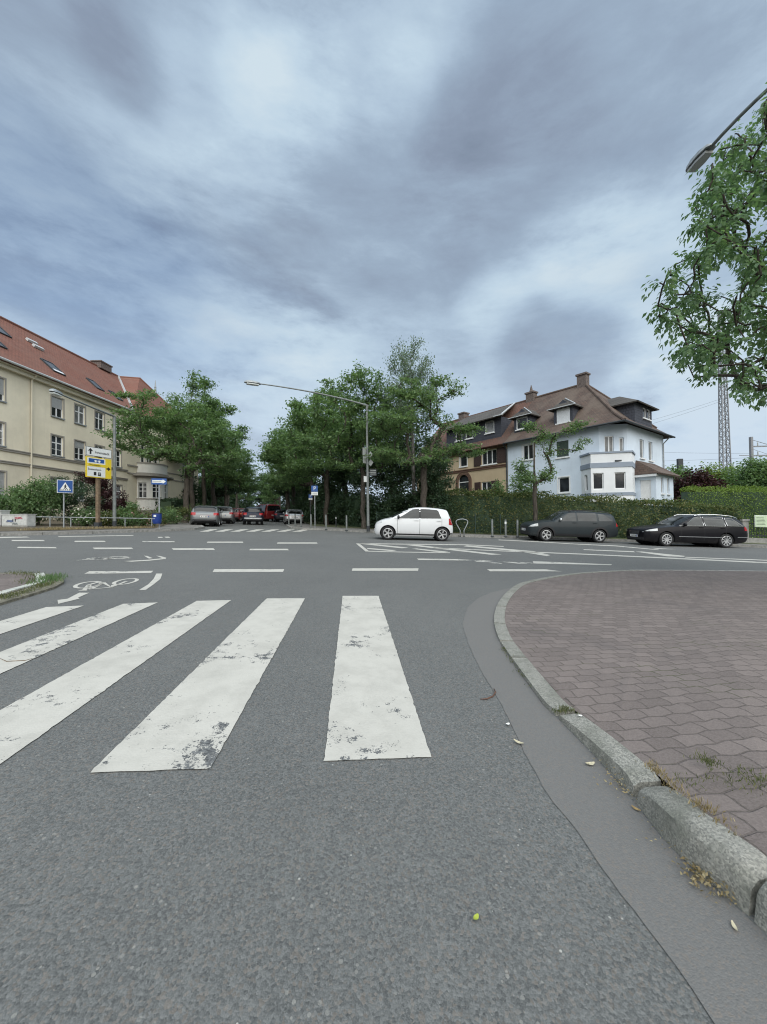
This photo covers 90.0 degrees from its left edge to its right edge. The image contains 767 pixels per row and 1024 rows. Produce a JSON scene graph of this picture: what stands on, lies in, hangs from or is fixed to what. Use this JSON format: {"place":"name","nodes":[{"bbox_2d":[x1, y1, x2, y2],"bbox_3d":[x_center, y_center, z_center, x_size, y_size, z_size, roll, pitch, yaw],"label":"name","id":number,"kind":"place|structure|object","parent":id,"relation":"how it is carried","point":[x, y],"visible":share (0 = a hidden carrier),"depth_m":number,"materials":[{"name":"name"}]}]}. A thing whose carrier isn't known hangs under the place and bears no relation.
{"place":"outdoors","nodes":[
{"label":"outdoors","id":0,"kind":"place"},
{"bbox_2d":[0,521,201,532],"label":"sidewalk","id":1,"kind":"structure","parent":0,"point":[178,526],"depth_m":18.40,"materials":[{"name":"concrete"}]},
{"bbox_2d":[57,479,72,526],"bbox_3d":[-15.108,-0.387,18.197,0.599,2.360,0.180,0,-1,-41],"label":"crossing sign","id":2,"kind":"object","parent":1,"relation":"on","point":[64,486],"visible":0.95,"depth_m":18.18,"materials":[{"name":"metal"}]},
{"bbox_2d":[0,316,132,519],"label":"apartment house","id":3,"kind":"structure","parent":1,"relation":"on","point":[43,431],"depth_m":29.43,"materials":[{"name":"beige paint"}]},
{"bbox_2d":[0,376,6,402],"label":"window","id":4,"kind":"structure","parent":3,"relation":"in","point":[1,380],"depth_m":25.32,"materials":[{"name":"white glass"}]},
{"bbox_2d":[50,394,64,419],"bbox_3d":[-24.942,-7.986,29.301,0.266,1.680,1.180,-1,-1,3],"label":"window","id":5,"kind":"structure","parent":3,"relation":"in","point":[55,403],"depth_m":29.31,"materials":[{"name":"white glass"}]},
{"bbox_2d":[50,433,64,457],"bbox_3d":[-24.906,-5.046,29.249,0.266,1.700,1.180,-1,-1,3],"label":"window","id":6,"kind":"structure","parent":3,"relation":"in","point":[55,441],"depth_m":29.27,"materials":[{"name":"white glass"}]},
{"bbox_2d":[74,439,85,461],"bbox_3d":[-24.811,-5.012,31.299,0.266,1.700,1.180,-1,-1,3],"label":"window","id":7,"kind":"structure","parent":3,"relation":"in","point":[78,446],"depth_m":31.34,"materials":[{"name":"white glass"}]},
{"bbox_2d":[74,402,86,426],"bbox_3d":[-24.847,-7.951,31.350,0.266,1.680,1.180,-1,-1,3],"label":"window","id":8,"kind":"structure","parent":3,"relation":"in","point":[78,410],"depth_m":31.44,"materials":[{"name":"white glass"}]},
{"bbox_2d":[94,410,104,431],"bbox_3d":[-24.752,-7.917,33.400,0.266,1.680,1.180,-1,-1,3],"label":"window","id":9,"kind":"structure","parent":3,"relation":"in","point":[98,417],"depth_m":33.38,"materials":[{"name":"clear glass"}]},
{"bbox_2d":[49,389,116,526],"bbox_3d":[-13.802,-2.150,17.838,0.280,5.907,4.216,-1,-1,-3],"label":"street lamp","id":10,"kind":"object","parent":1,"relation":"on","point":[55,392],"visible":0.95,"depth_m":19.76,"materials":[{"name":"grey metal"}]},
{"bbox_2d":[18,525,157,530],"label":"grass","id":11,"kind":"structure","parent":1,"relation":"on","point":[64,528],"depth_m":16.84,"materials":[{"name":"green plant"}]},
{"bbox_2d":[0,519,189,530],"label":"garden soil","id":12,"kind":"structure","parent":1,"relation":"on","point":[54,523],"depth_m":19.51,"materials":[{"name":"soil"}]},
{"bbox_2d":[0,514,36,526],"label":"wall","id":13,"kind":"structure","parent":12,"relation":"on","point":[18,520],"depth_m":17.58,"materials":[{"name":"concrete"}]},
{"bbox_2d":[0,485,47,523],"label":"shrub","id":14,"kind":"object","parent":12,"relation":"on","point":[6,504],"visible":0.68,"depth_m":18.70,"materials":[{"name":"green plant"}]},
{"bbox_2d":[0,474,74,524],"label":"shrub","id":15,"kind":"object","parent":12,"relation":"on","point":[43,486],"visible":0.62,"depth_m":19.22,"materials":[{"name":"green plant"}]},
{"bbox_2d":[44,474,104,524],"bbox_3d":[-16.752,-0.625,20.577,3.323,2.961,2.211,-1,-1,0],"label":"shrub","id":16,"kind":"object","parent":12,"relation":"on","point":[76,489],"visible":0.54,"depth_m":20.50,"materials":[{"name":"green plant"}]},
{"bbox_2d":[65,504,104,525],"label":"flower bush","id":17,"kind":"object","parent":12,"relation":"on","point":[83,521],"visible":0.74,"depth_m":19.96,"materials":[{"name":"green plant"}]},
{"bbox_2d":[36,516,151,526],"bbox_3d":[-14.550,0.520,19.335,4.943,0.632,0.255,0,-1,-33],"label":"railing","id":18,"kind":"object","parent":12,"relation":"on","point":[92,517],"visible":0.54,"depth_m":19.13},
{"bbox_2d":[85,446,111,527],"bbox_3d":[-14.026,-1.124,18.786,0.303,4.005,1.230,-1,-1,17],"label":"direction sign","id":19,"kind":"object","parent":12,"relation":"on","point":[97,467],"visible":1,"depth_m":18.75,"materials":[{"name":"yellow metal"}]},
{"bbox_2d":[74,471,124,514],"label":"shrub","id":20,"kind":"object","parent":12,"relation":"on","point":[107,494],"visible":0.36,"depth_m":24.73,"materials":[{"name":"purple plant"}]},
{"bbox_2d":[88,507,125,525],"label":"flower bush","id":21,"kind":"object","parent":12,"relation":"on","point":[105,520],"visible":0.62,"depth_m":20.34,"materials":[{"name":"green plant"}]},
{"bbox_2d":[106,490,129,516],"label":"shrub","id":22,"kind":"object","parent":12,"relation":"on","point":[122,502],"visible":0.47,"depth_m":24.41,"materials":[{"name":"purple plant"}]},
{"bbox_2d":[107,508,148,526],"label":"flower bush","id":23,"kind":"object","parent":12,"relation":"on","point":[129,522],"visible":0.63,"depth_m":20.86,"materials":[{"name":"green plant"}]},
{"bbox_2d":[118,507,177,525],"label":"flower bush","id":24,"kind":"object","parent":12,"relation":"on","point":[148,515],"visible":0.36,"depth_m":21.80,"materials":[{"name":"green plant"}]},
{"bbox_2d":[120,376,198,517],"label":"bay house","id":25,"kind":"structure","parent":12,"relation":"on","point":[142,490],"depth_m":39.15,"materials":[{"name":"beige paint"}]},
{"bbox_2d":[148,506,184,523],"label":"flower bush","id":26,"kind":"object","parent":12,"relation":"on","point":[172,515],"visible":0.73,"depth_m":25.40,"materials":[{"name":"green plant"}]},
{"bbox_2d":[163,504,190,523],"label":"flower bush","id":27,"kind":"object","parent":12,"relation":"on","point":[183,512],"visible":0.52,"depth_m":26.99,"materials":[{"name":"green plant"}]},
{"bbox_2d":[179,475,210,505],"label":"garden shrub","id":28,"kind":"object","parent":12,"relation":"on","point":[198,498],"visible":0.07,"depth_m":47.38,"materials":[{"name":"green plant"}]},
{"bbox_2d":[143,368,251,518],"bbox_3d":[-18.129,-6.276,36.637,11.288,14.426,7.460,-1,-1,0],"label":"street tree","id":29,"kind":"object","parent":12,"relation":"on","point":[205,384],"visible":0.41,"depth_m":36.40,"materials":[{"name":"green plant"}]},
{"bbox_2d":[165,408,260,505],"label":"street tree","id":30,"kind":"object","parent":12,"relation":"on","point":[229,475],"visible":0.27,"depth_m":43.88,"materials":[{"name":"green plant"}]},
{"bbox_2d":[198,443,236,505],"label":"street tree","id":31,"kind":"object","parent":12,"relation":"on","point":[210,483],"visible":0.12,"depth_m":52.85,"materials":[{"name":"green plant"}]},
{"bbox_2d":[151,478,166,528],"bbox_3d":[-11.107,-0.378,18.994,0.660,2.565,0.106,0,-1,-22],"label":"one way sign","id":32,"kind":"object","parent":1,"relation":"on","point":[159,481],"visible":0.99,"depth_m":18.99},
{"bbox_2d":[90,388,248,522],"bbox_3d":[-16.030,-4.321,29.954,11.624,10.598,7.301,-1,-1,0],"label":"street tree","id":33,"kind":"object","parent":1,"relation":"on","point":[174,417],"visible":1,"depth_m":28.98,"materials":[{"name":"green plant"}]},
{"bbox_2d":[155,496,222,518],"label":"hedge","id":34,"kind":"object","parent":1,"relation":"on","point":[175,502],"visible":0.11,"depth_m":37.15,"materials":[{"name":"green plant"}]},
{"bbox_2d":[198,472,243,504],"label":"garden tree","id":35,"kind":"object","parent":1,"relation":"on","point":[221,490],"visible":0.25,"depth_m":64.02,"materials":[{"name":"green plant"}]},
{"bbox_2d":[198,438,268,505],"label":"street tree","id":36,"kind":"object","parent":1,"relation":"on","point":[248,488],"visible":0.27,"depth_m":66.59,"materials":[{"name":"green plant"}]},
{"bbox_2d":[234,491,254,507],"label":"garden shrub","id":37,"kind":"object","parent":1,"relation":"on","point":[244,503],"visible":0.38,"depth_m":134.43,"materials":[{"name":"green plant"}]},
{"bbox_2d":[0,519,766,1023],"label":"road","id":38,"kind":"structure","parent":0,"point":[270,773],"depth_m":1.46,"materials":[{"name":"asphalt"}]},
{"bbox_2d":[0,573,45,593],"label":"island kerb","id":39,"kind":"structure","parent":38,"relation":"on","point":[16,588],"depth_m":4.97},
{"bbox_2d":[0,572,63,604],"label":"island","id":40,"kind":"structure","parent":38,"relation":"on","point":[33,593],"depth_m":4.81,"materials":[{"name":"stone"}]},
{"bbox_2d":[0,574,34,594],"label":"island paving","id":41,"kind":"structure","parent":40,"relation":"on","point":[8,581],"depth_m":5.43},
{"bbox_2d":[0,579,63,599],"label":"weeds","id":42,"kind":"object","parent":40,"relation":"on","point":[6,596],"visible":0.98,"depth_m":4.70,"materials":[{"name":"green plant"}]},
{"bbox_2d":[21,571,67,584],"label":"weeds","id":43,"kind":"object","parent":40,"relation":"on","point":[49,577],"visible":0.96,"depth_m":5.52,"materials":[{"name":"green plant"}]},
{"bbox_2d":[0,525,204,535],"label":"curb","id":44,"kind":"object","parent":38,"relation":"on","point":[77,532],"visible":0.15,"depth_m":16.04,"materials":[{"name":"concrete"}]},
{"bbox_2d":[190,505,222,526],"bbox_3d":[-12.754,0.279,27.788,2.003,1.465,4.416,2,0,-20],"label":"parked car","id":45,"kind":"object","parent":38,"relation":"on","point":[211,516],"visible":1,"depth_m":25.92,"materials":[{"name":"grey paint"}]},
{"bbox_2d":[217,506,235,523],"bbox_3d":[-14.334,0.257,34.489,1.978,1.535,4.216,2,0,-19],"label":"parked car","id":46,"kind":"object","parent":38,"relation":"on","point":[228,515],"visible":0.56,"depth_m":32.83,"materials":[{"name":"paint"}]},
{"bbox_2d":[242,507,263,524],"bbox_3d":[-11.368,0.325,33.487,1.858,1.535,3.716,2,0,-18],"label":"parked car","id":47,"kind":"object","parent":38,"relation":"on","point":[252,514],"visible":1,"depth_m":31.91,"materials":[{"name":"paint"}]},
{"bbox_2d":[257,504,280,520],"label":"red van","id":48,"kind":"object","parent":38,"relation":"on","point":[268,510],"visible":0.52,"depth_m":44.49,"materials":[{"name":"paint"}]},
{"bbox_2d":[283,509,303,523],"bbox_3d":[-8.817,0.472,37.485,1.976,1.435,4.516,2,0,-16],"label":"parked car","id":49,"kind":"object","parent":38,"relation":"on","point":[291,512],"visible":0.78,"depth_m":35.53,"materials":[{"name":"silver paint"}]},
{"bbox_2d":[244,380,369,531],"bbox_3d":[-4.121,-2.911,21.807,7.139,8.251,0.360,0,-1,-26],"label":"street lamp","id":50,"kind":"object","parent":38,"relation":"on","point":[251,383],"visible":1,"depth_m":23.13,"materials":[{"name":"grey metal"}]},
{"bbox_2d":[374,507,452,540],"bbox_3d":[1.373,0.536,17.836,3.572,1.520,1.865,1,0,0],"label":"car","id":51,"kind":"object","parent":38,"relation":"on","point":[435,523],"visible":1,"depth_m":17.04,"materials":[{"name":"white paint"}]},
{"bbox_2d":[286,522,766,547],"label":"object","id":52,"kind":"structure","parent":38,"relation":"on","point":[621,540],"depth_m":21.06,"materials":[{"name":"concrete"}]},
{"bbox_2d":[520,510,617,542],"bbox_3d":[9.521,0.707,19.881,4.532,1.630,1.959,1,0,0],"label":"estate car","id":53,"kind":"object","parent":38,"relation":"on","point":[588,525],"visible":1,"depth_m":19.05,"materials":[{"name":"paint"}]},
{"bbox_2d":[463,587,766,1023],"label":"gutter","id":54,"kind":"object","parent":38,"relation":"on","point":[718,959],"visible":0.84,"depth_m":1.24,"materials":[{"name":"concrete"}]},
{"bbox_2d":[668,842,736,904],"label":"leaf litter","id":55,"kind":"object","parent":54,"relation":"on","point":[702,876],"visible":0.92,"depth_m":1.16,"materials":[{"name":"plant"}]},
{"bbox_2d":[494,570,766,933],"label":"kerb","id":56,"kind":"structure","parent":38,"relation":"on","point":[737,864],"depth_m":1.34,"materials":[{"name":"stone"}]},
{"bbox_2d":[643,760,740,834],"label":"weeds","id":57,"kind":"object","parent":56,"relation":"on","point":[698,804],"visible":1,"depth_m":1.36,"materials":[{"name":"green plant"}]},
{"bbox_2d":[626,514,747,547],"bbox_3d":[14.400,0.866,18.377,4.802,1.542,2.002,1,0,0],"label":"estate car","id":58,"kind":"object","parent":38,"relation":"on","point":[711,531],"visible":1,"depth_m":17.53,"materials":[{"name":"black paint"}]},
{"bbox_2d":[0,0,766,505],"label":"sky","id":59,"kind":"structure","parent":0,"point":[283,193],"materials":[{"name":"grey"}]},
{"bbox_2d":[289,523,766,545],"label":"pavement opposite","id":60,"kind":"structure","parent":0,"point":[305,525],"depth_m":25.16,"materials":[{"name":"concrete"}]},
{"bbox_2d":[255,469,282,507],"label":"street tree","id":61,"kind":"object","parent":60,"relation":"on","point":[267,496],"visible":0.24,"depth_m":88.13,"materials":[{"name":"green plant"}]},
{"bbox_2d":[257,424,317,508],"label":"street tree","id":62,"kind":"object","parent":60,"relation":"on","point":[279,488],"visible":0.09,"depth_m":46.28,"materials":[{"name":"green plant"}]},
{"bbox_2d":[256,444,319,509],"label":"street tree","id":63,"kind":"object","parent":60,"relation":"on","point":[287,491],"visible":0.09,"depth_m":57.41,"materials":[{"name":"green plant"}]},
{"bbox_2d":[307,493,365,526],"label":"hedge","id":64,"kind":"object","parent":60,"relation":"on","point":[353,502],"visible":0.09,"depth_m":30.88,"materials":[{"name":"green plant"}]},
{"bbox_2d":[304,520,766,543],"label":"verge","id":65,"kind":"structure","parent":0,"point":[330,525],"depth_m":28.49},
{"bbox_2d":[254,402,331,522],"bbox_3d":[-8.285,-5.046,39.973,10.389,12.579,7.049,-1,-1,0],"label":"street tree","id":66,"kind":"object","parent":65,"relation":"on","point":[277,461],"visible":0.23,"depth_m":39.59,"materials":[{"name":"green plant"}]},
{"bbox_2d":[288,488,322,521],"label":"shrub","id":67,"kind":"object","parent":65,"relation":"on","point":[299,505],"visible":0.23,"depth_m":46.01,"materials":[{"name":"green plant"}]},
{"bbox_2d":[255,377,372,524],"bbox_3d":[-5.414,-4.912,32.640,9.770,12.362,6.909,-1,-1,0],"label":"street tree","id":68,"kind":"object","parent":65,"relation":"on","point":[298,418],"visible":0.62,"depth_m":31.62,"materials":[{"name":"green plant"}]},
{"bbox_2d":[300,495,339,523],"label":"shrub","id":69,"kind":"object","parent":65,"relation":"on","point":[319,513],"visible":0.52,"depth_m":35.47,"materials":[{"name":"green plant"}]},
{"bbox_2d":[304,468,378,508],"bbox_3d":[-4.330,-1.651,40.222,8.175,6.417,4.883,-1,-1,0],"label":"shrub","id":70,"kind":"object","parent":65,"relation":"on","point":[321,494],"visible":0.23,"depth_m":39.45,"materials":[{"name":"green plant"}]},
{"bbox_2d":[310,409,376,493],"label":"garden tree","id":71,"kind":"object","parent":65,"relation":"on","point":[343,473],"visible":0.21,"depth_m":39.99,"materials":[{"name":"green plant"}]},
{"bbox_2d":[327,486,375,525],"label":"shrub","id":72,"kind":"object","parent":65,"relation":"on","point":[340,506],"visible":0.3,"depth_m":32.48,"materials":[{"name":"green plant"}]},
{"bbox_2d":[291,359,418,528],"bbox_3d":[-2.112,-4.538,27.147,9.325,11.692,5.810,-1,-1,0],"label":"street tree","id":73,"kind":"object","parent":65,"relation":"on","point":[337,438],"visible":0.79,"depth_m":26.64,"materials":[{"name":"green plant"}]},
{"bbox_2d":[333,471,404,509],"bbox_3d":[-1.172,-1.133,35.850,7.125,5.420,5.196,-1,-1,0],"label":"shrub","id":74,"kind":"object","parent":65,"relation":"on","point":[376,488],"visible":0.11,"depth_m":35.41,"materials":[{"name":"green plant"}]},
{"bbox_2d":[345,487,401,527],"bbox_3d":[-0.291,-0.064,29.524,5.816,3.728,4.408,-1,-1,0],"label":"shrub","id":75,"kind":"object","parent":65,"relation":"on","point":[372,509],"visible":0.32,"depth_m":29.08,"materials":[{"name":"green plant"}]},
{"bbox_2d":[335,403,434,506],"bbox_3d":[0.492,-4.178,33.213,9.100,11.146,7.042,-1,-1,0],"label":"garden tree","id":76,"kind":"object","parent":65,"relation":"on","point":[405,471],"visible":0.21,"depth_m":32.25,"materials":[{"name":"green plant"}]},
{"bbox_2d":[365,466,427,520],"bbox_3d":[0.853,-1.107,30.898,6.323,5.347,4.509,-1,-1,0],"label":"shrub","id":77,"kind":"object","parent":65,"relation":"on","point":[392,488],"visible":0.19,"depth_m":30.40,"materials":[{"name":"green plant"}]},
{"bbox_2d":[366,483,435,526],"bbox_3d":[1.275,-0.143,27.327,5.491,3.786,3.793,-1,-1,0],"label":"shrub","id":78,"kind":"object","parent":65,"relation":"on","point":[388,508],"visible":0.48,"depth_m":27.04,"materials":[{"name":"green plant"}]},
{"bbox_2d":[376,333,440,507],"bbox_3d":[1.804,-5.670,27.095,4.672,14.098,3.536,-1,-1,0],"label":"birch tree","id":79,"kind":"object","parent":65,"relation":"on","point":[409,372],"visible":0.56,"depth_m":26.92,"materials":[{"name":"green plant"}]},
{"bbox_2d":[357,373,487,506],"bbox_3d":[2.310,-3.619,23.235,7.820,9.966,4.262,-1,-1,0],"label":"locust tree","id":80,"kind":"object","parent":65,"relation":"on","point":[423,460],"visible":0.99,"depth_m":23.02,"materials":[{"name":"green plant"}]},
{"bbox_2d":[402,434,456,507],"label":"garden tree","id":81,"kind":"object","parent":65,"relation":"on","point":[434,477],"visible":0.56,"depth_m":26.86,"materials":[{"name":"green plant"}]},
{"bbox_2d":[376,511,526,534],"bbox_3d":[4.066,0.687,24.073,10.053,1.636,0.517,-1,-1,23],"label":"fence","id":82,"kind":"object","parent":65,"relation":"on","point":[475,523],"visible":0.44,"depth_m":23.12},
{"bbox_2d":[417,385,537,507],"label":"terraced house","id":83,"kind":"structure","parent":65,"relation":"on","point":[481,472],"depth_m":35.74,"materials":[{"name":"beige paint"}]},
{"bbox_2d":[480,449,496,465],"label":"window","id":84,"kind":"structure","parent":83,"relation":"in","point":[490,457],"depth_m":34.71,"materials":[{"name":"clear glass"}]},
{"bbox_2d":[479,471,542,500],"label":"shrub","id":85,"kind":"object","parent":65,"relation":"on","point":[518,484],"visible":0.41,"depth_m":23.87,"materials":[{"name":"green plant"}]},
{"bbox_2d":[511,418,595,520],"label":"young tree","id":86,"kind":"object","parent":65,"relation":"on","point":[544,476],"visible":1,"depth_m":21.27,"materials":[{"name":"green plant"}]},
{"bbox_2d":[436,486,743,538],"bbox_3d":[11.430,0.044,22.915,16.417,3.563,2.125,-1,-1,14],"label":"hedge","id":87,"kind":"object","parent":65,"relation":"on","point":[628,513],"visible":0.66,"depth_m":22.68,"materials":[{"name":"green plant"}]},
{"bbox_2d":[503,372,680,504],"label":"blue house","id":88,"kind":"structure","parent":65,"relation":"on","point":[623,453],"depth_m":28.54,"materials":[{"name":"paint"}]},
{"bbox_2d":[521,443,533,460],"bbox_3d":[11.887,-4.935,31.572,0.814,1.420,0.965,-1,-1,0],"label":"window","id":89,"kind":"structure","parent":88,"relation":"in","point":[527,450],"depth_m":31.71,"materials":[{"name":"clear glass"}]},
{"bbox_2d":[555,440,569,458],"bbox_3d":[13.645,-4.752,29.241,0.820,1.330,0.973,-1,-1,0],"label":"window","id":90,"kind":"structure","parent":88,"relation":"in","point":[563,444],"depth_m":29.27,"materials":[{"name":"glass"}]},
{"bbox_2d":[557,476,570,493],"bbox_3d":[13.708,-2.059,29.154,0.760,1.340,0.893,-1,-1,0],"label":"window","id":91,"kind":"structure","parent":88,"relation":"in","point":[564,483],"depth_m":29.25,"materials":[{"name":"clear glass"}]},
{"bbox_2d":[665,464,692,484],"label":"bush","id":92,"kind":"object","parent":65,"relation":"on","point":[676,470],"visible":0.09,"depth_m":37.72,"materials":[{"name":"green plant"}]},
{"bbox_2d":[673,465,737,504],"bbox_3d":[28.041,-0.620,34.219,5.548,6.926,5.138,-2,-1,45],"label":"bush","id":93,"kind":"object","parent":65,"relation":"on","point":[696,479],"visible":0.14,"depth_m":33.62,"materials":[{"name":"brown plant"}]},
{"bbox_2d":[692,461,741,481],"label":"bush","id":94,"kind":"object","parent":65,"relation":"on","point":[719,470],"visible":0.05,"depth_m":41.43,"materials":[{"name":"green plant"}]},
{"bbox_2d":[679,484,766,537],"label":"hedge","id":95,"kind":"object","parent":65,"relation":"on","point":[752,503],"visible":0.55,"depth_m":25.13,"materials":[{"name":"green plant"}]},
{"bbox_2d":[716,461,758,490],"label":"bush","id":96,"kind":"object","parent":65,"relation":"on","point":[732,474],"visible":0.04,"depth_m":39.83,"materials":[{"name":"green plant"}]},
{"bbox_2d":[727,454,766,491],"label":"bush","id":97,"kind":"object","parent":65,"relation":"on","point":[755,473],"visible":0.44,"depth_m":35.65,"materials":[{"name":"green plant"}]},
{"bbox_2d":[738,519,766,542],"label":"iron fence","id":98,"kind":"object","parent":65,"relation":"on","point":[745,522],"visible":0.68,"depth_m":20.39,"materials":[{"name":"concrete"}]},
{"bbox_2d":[754,515,766,526],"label":"notice board","id":99,"kind":"object","parent":98,"relation":"attached to","point":[760,520],"visible":1,"depth_m":19.99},
{"bbox_2d":[505,570,766,856],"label":"pavement","id":100,"kind":"structure","parent":0,"point":[667,670],"depth_m":2.81,"materials":[{"name":"brick"}]},
{"bbox_2d":[641,82,766,410],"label":"overhanging tree","id":101,"kind":"object","parent":100,"relation":"on","point":[720,238],"visible":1,"depth_m":5.61,"materials":[{"name":"green plant"}]},
{"bbox_2d":[683,749,732,772],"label":"weeds","id":102,"kind":"object","parent":100,"relation":"on","point":[707,761],"visible":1,"depth_m":1.57,"materials":[{"name":"green plant"}]},
{"bbox_2d":[674,764,766,797],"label":"weeds","id":103,"kind":"object","parent":100,"relation":"on","point":[754,776],"visible":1,"depth_m":1.46,"materials":[{"name":"green plant"}]},
{"bbox_2d":[685,88,766,172],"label":"street lamp","id":104,"kind":"object","parent":100,"relation":"on","point":[700,158],"visible":0.97,"depth_m":8.10,"materials":[{"name":"metal"}]},
{"bbox_3d":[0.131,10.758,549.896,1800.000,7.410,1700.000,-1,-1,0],"label":"terrain","id":105,"kind":"structure","parent":0,"visible":0},
{"bbox_2d":[426,482,457,516],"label":"shrub","id":106,"kind":"object","parent":105,"relation":"on","point":[440,500],"visible":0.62,"depth_m":23.47,"materials":[{"name":"green plant"}]},
{"bbox_2d":[717,310,731,471],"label":"lattice mast","id":107,"kind":"object","parent":105,"relation":"on","point":[723,400],"visible":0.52,"depth_m":88.31,"materials":[{"name":"metal"}]},
{"bbox_2d":[739,437,766,464],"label":"catenary mast","id":108,"kind":"object","parent":105,"relation":"on","point":[751,449],"visible":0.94,"depth_m":70.11,"materials":[{"name":"metal"}]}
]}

